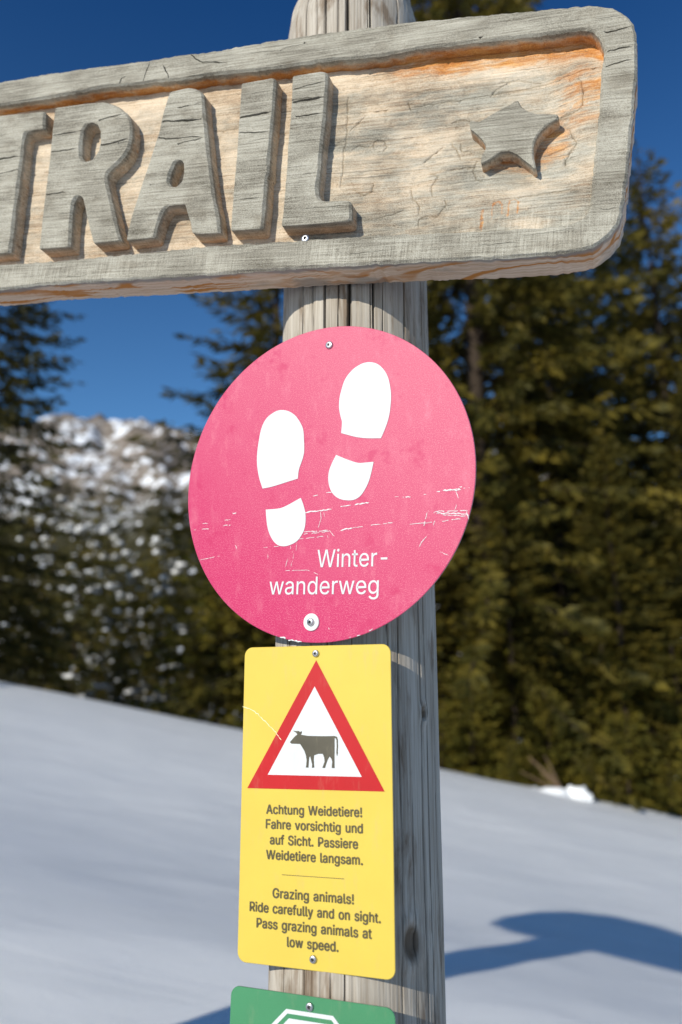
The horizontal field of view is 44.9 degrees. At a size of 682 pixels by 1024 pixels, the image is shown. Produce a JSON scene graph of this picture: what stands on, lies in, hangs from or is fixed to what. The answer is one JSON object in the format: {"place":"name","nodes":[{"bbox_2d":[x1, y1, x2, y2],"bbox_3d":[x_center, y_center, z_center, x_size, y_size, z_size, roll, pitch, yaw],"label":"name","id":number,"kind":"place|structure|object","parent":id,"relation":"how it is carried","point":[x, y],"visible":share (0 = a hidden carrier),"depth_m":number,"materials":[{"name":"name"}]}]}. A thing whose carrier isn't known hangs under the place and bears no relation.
{"place":"outdoors","nodes":[
{"label":"outdoors","id":0,"kind":"place"},
{"bbox_2d":[0,413,679,710],"bbox_3d":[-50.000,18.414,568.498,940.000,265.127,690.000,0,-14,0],"label":"mountain","id":1,"kind":"structure","parent":0,"point":[112,471],"depth_m":513.83,"materials":[{"name":"white snow"}]},
{"bbox_2d":[0,682,681,1023],"bbox_3d":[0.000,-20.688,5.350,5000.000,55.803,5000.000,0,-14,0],"label":"snow field","id":2,"kind":"structure","parent":0,"point":[120,829],"depth_m":5.52,"materials":[{"name":"white snow"}]},
{"bbox_2d":[0,526,41,688],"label":"spruce tree","id":3,"kind":"object","parent":2,"relation":"on","point":[4,611],"visible":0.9,"depth_m":14.42,"materials":[{"name":"green plant"}]},
{"bbox_2d":[1,595,91,698],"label":"spruce tree","id":4,"kind":"object","parent":2,"relation":"on","point":[35,681],"visible":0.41,"depth_m":16.18,"materials":[{"name":"green plant"}]},
{"bbox_2d":[1,470,92,697],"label":"spruce tree","id":5,"kind":"object","parent":2,"relation":"on","point":[36,543],"visible":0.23,"depth_m":19.86,"materials":[{"name":"green plant"}]},
{"bbox_2d":[0,301,133,696],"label":"spruce tree","id":6,"kind":"object","parent":2,"relation":"on","point":[10,451],"visible":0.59,"depth_m":15.99,"materials":[{"name":"green plant"}]},
{"bbox_2d":[14,499,128,703],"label":"spruce tree","id":7,"kind":"object","parent":2,"relation":"on","point":[93,544],"visible":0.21,"depth_m":23.14,"materials":[{"name":"green plant"}]},
{"bbox_2d":[38,501,154,703],"bbox_3d":[-8.064,4.371,27.883,4.789,9.786,4.796,-3,-15,10],"label":"spruce tree","id":8,"kind":"object","parent":2,"relation":"on","point":[116,541],"visible":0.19,"depth_m":28.25,"materials":[{"name":"green plant"}]},
{"bbox_2d":[102,639,133,706],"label":"spruce tree","id":9,"kind":"object","parent":2,"relation":"on","point":[122,686],"visible":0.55,"depth_m":17.53,"materials":[{"name":"green plant"}]},
{"bbox_2d":[79,546,168,710],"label":"spruce tree","id":10,"kind":"object","parent":2,"relation":"on","point":[135,693],"visible":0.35,"depth_m":21.24,"materials":[{"name":"green plant"}]},
{"bbox_2d":[99,509,210,711],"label":"spruce tree","id":11,"kind":"object","parent":2,"relation":"on","point":[159,542],"visible":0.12,"depth_m":27.38,"materials":[{"name":"green plant"}]},
{"bbox_2d":[120,539,223,721],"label":"spruce tree","id":12,"kind":"object","parent":2,"relation":"on","point":[164,578],"visible":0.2,"depth_m":22.40,"materials":[{"name":"green plant"}]},
{"bbox_2d":[172,626,216,723],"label":"spruce tree","id":13,"kind":"object","parent":2,"relation":"on","point":[194,675],"visible":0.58,"depth_m":16.90,"materials":[{"name":"green plant"}]},
{"bbox_2d":[124,537,275,729],"bbox_3d":[-2.632,2.748,17.601,4.572,5.433,4.059,8,-16,-28],"label":"spruce tree","id":14,"kind":"object","parent":2,"relation":"on","point":[234,721],"visible":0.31,"depth_m":17.15,"materials":[{"name":"green plant"}]},
{"bbox_2d":[171,568,254,722],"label":"spruce tree","id":15,"kind":"object","parent":2,"relation":"on","point":[223,672],"visible":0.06,"depth_m":18.85,"materials":[{"name":"green plant"}]},
{"bbox_2d":[209,619,275,729],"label":"spruce tree","id":16,"kind":"object","parent":2,"relation":"on","point":[252,639],"visible":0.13,"depth_m":17.02,"materials":[{"name":"green plant"}]},
{"bbox_2d":[236,634,275,719],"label":"spruce tree","id":17,"kind":"object","parent":2,"relation":"on","point":[264,642],"depth_m":16.88,"materials":[{"name":"green plant"}]},
{"bbox_2d":[62,288,472,727],"bbox_3d":[-1.490,-1.959,19.970,9.420,16.461,9.480,5,-15,-19],"label":"spruce tree","id":18,"kind":"object","parent":2,"relation":"on","point":[261,336],"visible":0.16,"depth_m":18.89,"materials":[{"name":"green plant"}]},
{"bbox_2d":[241,541,470,747],"bbox_3d":[0.771,0.215,23.697,8.115,18.749,8.461,-5,-15,19],"label":"spruce tree","id":19,"kind":"object","parent":2,"relation":"on","point":[453,635],"depth_m":22.31,"materials":[{"name":"green plant"}]},
{"bbox_2d":[268,0,445,1023],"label":"wooden post","id":20,"kind":"object","parent":2,"relation":"on","point":[411,990],"visible":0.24,"depth_m":0.99,"materials":[{"name":"grey wood"}]},
{"bbox_2d":[230,986,395,1023],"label":"information sign","id":21,"kind":"object","parent":20,"relation":"attached to","point":[250,1005],"visible":1,"depth_m":0.90,"materials":[{"name":"green metal"}]},
{"bbox_2d":[238,644,395,979],"bbox_3d":[-0.031,0.332,0.947,0.189,0.354,0.007,-5,-14,20],"label":"warning sign","id":22,"kind":"object","parent":20,"relation":"attached to","point":[316,885],"visible":1,"depth_m":0.94,"materials":[{"name":"yellow metal"}]},
{"bbox_2d":[188,326,475,642],"bbox_3d":[-0.027,-0.040,1.026,0.401,0.401,0.009,-7,-13,25],"label":"trail sign","id":23,"kind":"object","parent":20,"relation":"attached to","point":[332,484],"visible":1,"depth_m":1.02,"materials":[{"name":"metal"}]},
{"bbox_2d":[435,587,477,769],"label":"spruce tree","id":24,"kind":"object","parent":2,"relation":"on","point":[438,655],"visible":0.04,"depth_m":15.65,"materials":[{"name":"green plant"}]},
{"bbox_2d":[438,700,477,774],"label":"spruce tree","id":25,"kind":"object","parent":2,"relation":"on","point":[447,731],"visible":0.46,"depth_m":13.99,"materials":[{"name":"green plant"}]},
{"bbox_2d":[235,0,681,813],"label":"spruce tree","id":26,"kind":"object","parent":2,"relation":"on","point":[479,344],"visible":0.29,"depth_m":16.84,"materials":[{"name":"green plant"}]},
{"bbox_2d":[438,682,529,782],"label":"spruce tree","id":27,"kind":"object","parent":2,"relation":"on","point":[484,773],"visible":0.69,"depth_m":14.25,"materials":[{"name":"green plant"}]},
{"bbox_2d":[428,317,555,773],"bbox_3d":[1.807,0.569,17.121,4.601,10.196,4.413,5,-15,-19],"label":"spruce tree","id":28,"kind":"object","parent":2,"relation":"on","point":[447,582],"visible":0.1,"depth_m":16.39,"materials":[{"name":"green plant"}]},
{"bbox_2d":[427,290,576,743],"bbox_3d":[2.973,1.219,29.645,10.807,21.142,11.696,-5,-15,19],"label":"spruce tree","id":29,"kind":"object","parent":2,"relation":"on","point":[447,333],"depth_m":30.42,"materials":[{"name":"green plant"}]},
{"bbox_2d":[438,619,567,785],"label":"spruce tree","id":30,"kind":"object","parent":2,"relation":"on","point":[497,695],"visible":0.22,"depth_m":15.20,"materials":[{"name":"green plant"}]},
{"bbox_2d":[488,736,536,786],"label":"spruce tree","id":31,"kind":"object","parent":2,"relation":"on","point":[515,762],"visible":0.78,"depth_m":13.49,"materials":[{"name":"green plant"}]},
{"bbox_2d":[442,468,606,794],"bbox_3d":[3.153,2.155,15.422,3.228,6.219,3.096,3,-15,-11],"label":"spruce tree","id":32,"kind":"object","parent":2,"relation":"on","point":[500,535],"visible":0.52,"depth_m":15.26,"materials":[{"name":"green plant"}]},
{"bbox_2d":[520,755,563,787],"bbox_3d":[3.204,4.133,12.997,0.720,0.603,0.334,-1,-15,4],"label":"dry branch","id":33,"kind":"object","parent":2,"relation":"on","point":[555,783],"visible":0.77,"depth_m":12.94,"materials":[{"name":"brown wood"}]},
{"bbox_2d":[537,787,570,797],"bbox_3d":[3.009,4.328,12.399,1.493,0.387,1.020,0,-14,0],"label":"snow lump","id":34,"kind":"object","parent":2,"relation":"on","point":[562,792],"visible":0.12,"depth_m":12.32,"materials":[{"name":"white snow"}]},
{"bbox_2d":[510,684,604,794],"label":"spruce tree","id":35,"kind":"object","parent":2,"relation":"on","point":[551,754],"visible":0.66,"depth_m":13.78,"materials":[{"name":"green plant"}]},
{"bbox_2d":[437,279,677,777],"bbox_3d":[6.013,1.081,26.996,11.706,21.161,10.816,-6,-16,23],"label":"spruce tree","id":36,"kind":"object","parent":2,"relation":"on","point":[490,390],"visible":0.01,"depth_m":27.17,"materials":[{"name":"green plant"}]},
{"bbox_2d":[435,270,681,809],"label":"spruce tree","id":37,"kind":"object","parent":2,"relation":"on","point":[556,470],"visible":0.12,"depth_m":19.63,"materials":[{"name":"green plant"}]},
{"bbox_2d":[449,277,681,780],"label":"spruce tree","id":38,"kind":"object","parent":2,"relation":"on","point":[542,465],"visible":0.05,"depth_m":24.25,"materials":[{"name":"green plant"}]},
{"bbox_2d":[566,785,593,801],"bbox_3d":[3.561,4.311,12.322,0.404,0.454,0.307,0,-14,0],"label":"snow lump","id":39,"kind":"object","parent":2,"relation":"on","point":[581,793],"visible":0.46,"depth_m":12.29,"materials":[{"name":"white snow"}]},
{"bbox_2d":[571,753,617,803],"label":"spruce tree","id":40,"kind":"object","parent":2,"relation":"on","point":[585,771],"visible":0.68,"depth_m":13.00,"materials":[{"name":"green plant"}]},
{"bbox_2d":[514,227,681,741],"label":"spruce tree","id":41,"kind":"object","parent":2,"relation":"on","point":[607,268],"visible":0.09,"depth_m":28.11,"materials":[{"name":"green plant"}]},
{"bbox_2d":[541,632,680,809],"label":"spruce tree","id":42,"kind":"object","parent":2,"relation":"on","point":[607,690],"visible":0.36,"depth_m":14.72,"materials":[{"name":"green plant"}]},
{"bbox_2d":[542,434,681,810],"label":"spruce tree","id":43,"kind":"object","parent":2,"relation":"on","point":[619,551],"visible":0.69,"depth_m":15.21,"materials":[{"name":"green plant"}]},
{"bbox_2d":[553,139,681,779],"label":"spruce tree","id":44,"kind":"object","parent":2,"relation":"on","point":[642,320],"visible":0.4,"depth_m":22.05,"materials":[{"name":"green plant"}]},
{"bbox_2d":[575,294,681,778],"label":"spruce tree","id":45,"kind":"object","parent":2,"relation":"on","point":[654,389],"visible":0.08,"depth_m":23.23,"materials":[{"name":"green plant"}]},
{"bbox_2d":[589,706,681,814],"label":"spruce tree","id":46,"kind":"object","parent":2,"relation":"on","point":[629,775],"visible":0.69,"depth_m":13.23,"materials":[{"name":"green plant"}]},
{"bbox_2d":[611,639,681,813],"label":"spruce tree","id":47,"kind":"object","parent":2,"relation":"on","point":[676,681],"visible":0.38,"depth_m":14.55,"materials":[{"name":"green plant"}]},
{"bbox_2d":[619,346,681,808],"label":"spruce tree","id":48,"kind":"object","parent":2,"relation":"on","point":[674,560],"visible":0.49,"depth_m":16.59,"materials":[{"name":"green plant"}]},
{"bbox_2d":[647,760,681,817],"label":"spruce tree","id":49,"kind":"object","parent":2,"relation":"on","point":[674,795],"visible":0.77,"depth_m":12.78,"materials":[{"name":"green plant"}]},
{"bbox_2d":[654,304,681,638],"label":"spruce tree","id":50,"kind":"object","parent":2,"relation":"on","point":[667,582],"depth_m":30.28,"materials":[{"name":"green plant"}]},
{"bbox_2d":[659,712,681,813],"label":"spruce tree","id":51,"kind":"object","parent":2,"relation":"on","point":[679,755],"visible":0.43,"depth_m":13.12,"materials":[{"name":"green plant"}]},
{"bbox_2d":[661,459,681,763],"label":"spruce tree","id":52,"kind":"object","parent":2,"relation":"on","point":[675,639],"visible":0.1,"depth_m":18.07,"materials":[{"name":"green plant"}]},
{"bbox_3d":[-1.731,0.778,1.555,0.273,2.972,0.274,0,-14,0],"label":"wooden post","id":53,"kind":"object","parent":2,"relation":"on","visible":0},
{"bbox_2d":[0,6,637,305],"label":"carved sign","id":54,"kind":"object","parent":53,"relation":"attached to","point":[497,146],"visible":1,"depth_m":1.11,"materials":[{"name":"brown wood"}]},
{"bbox_2d":[0,0,681,473],"label":"sky","id":55,"kind":"structure","parent":0,"point":[130,350],"materials":[{"name":"blue"}]}
]}

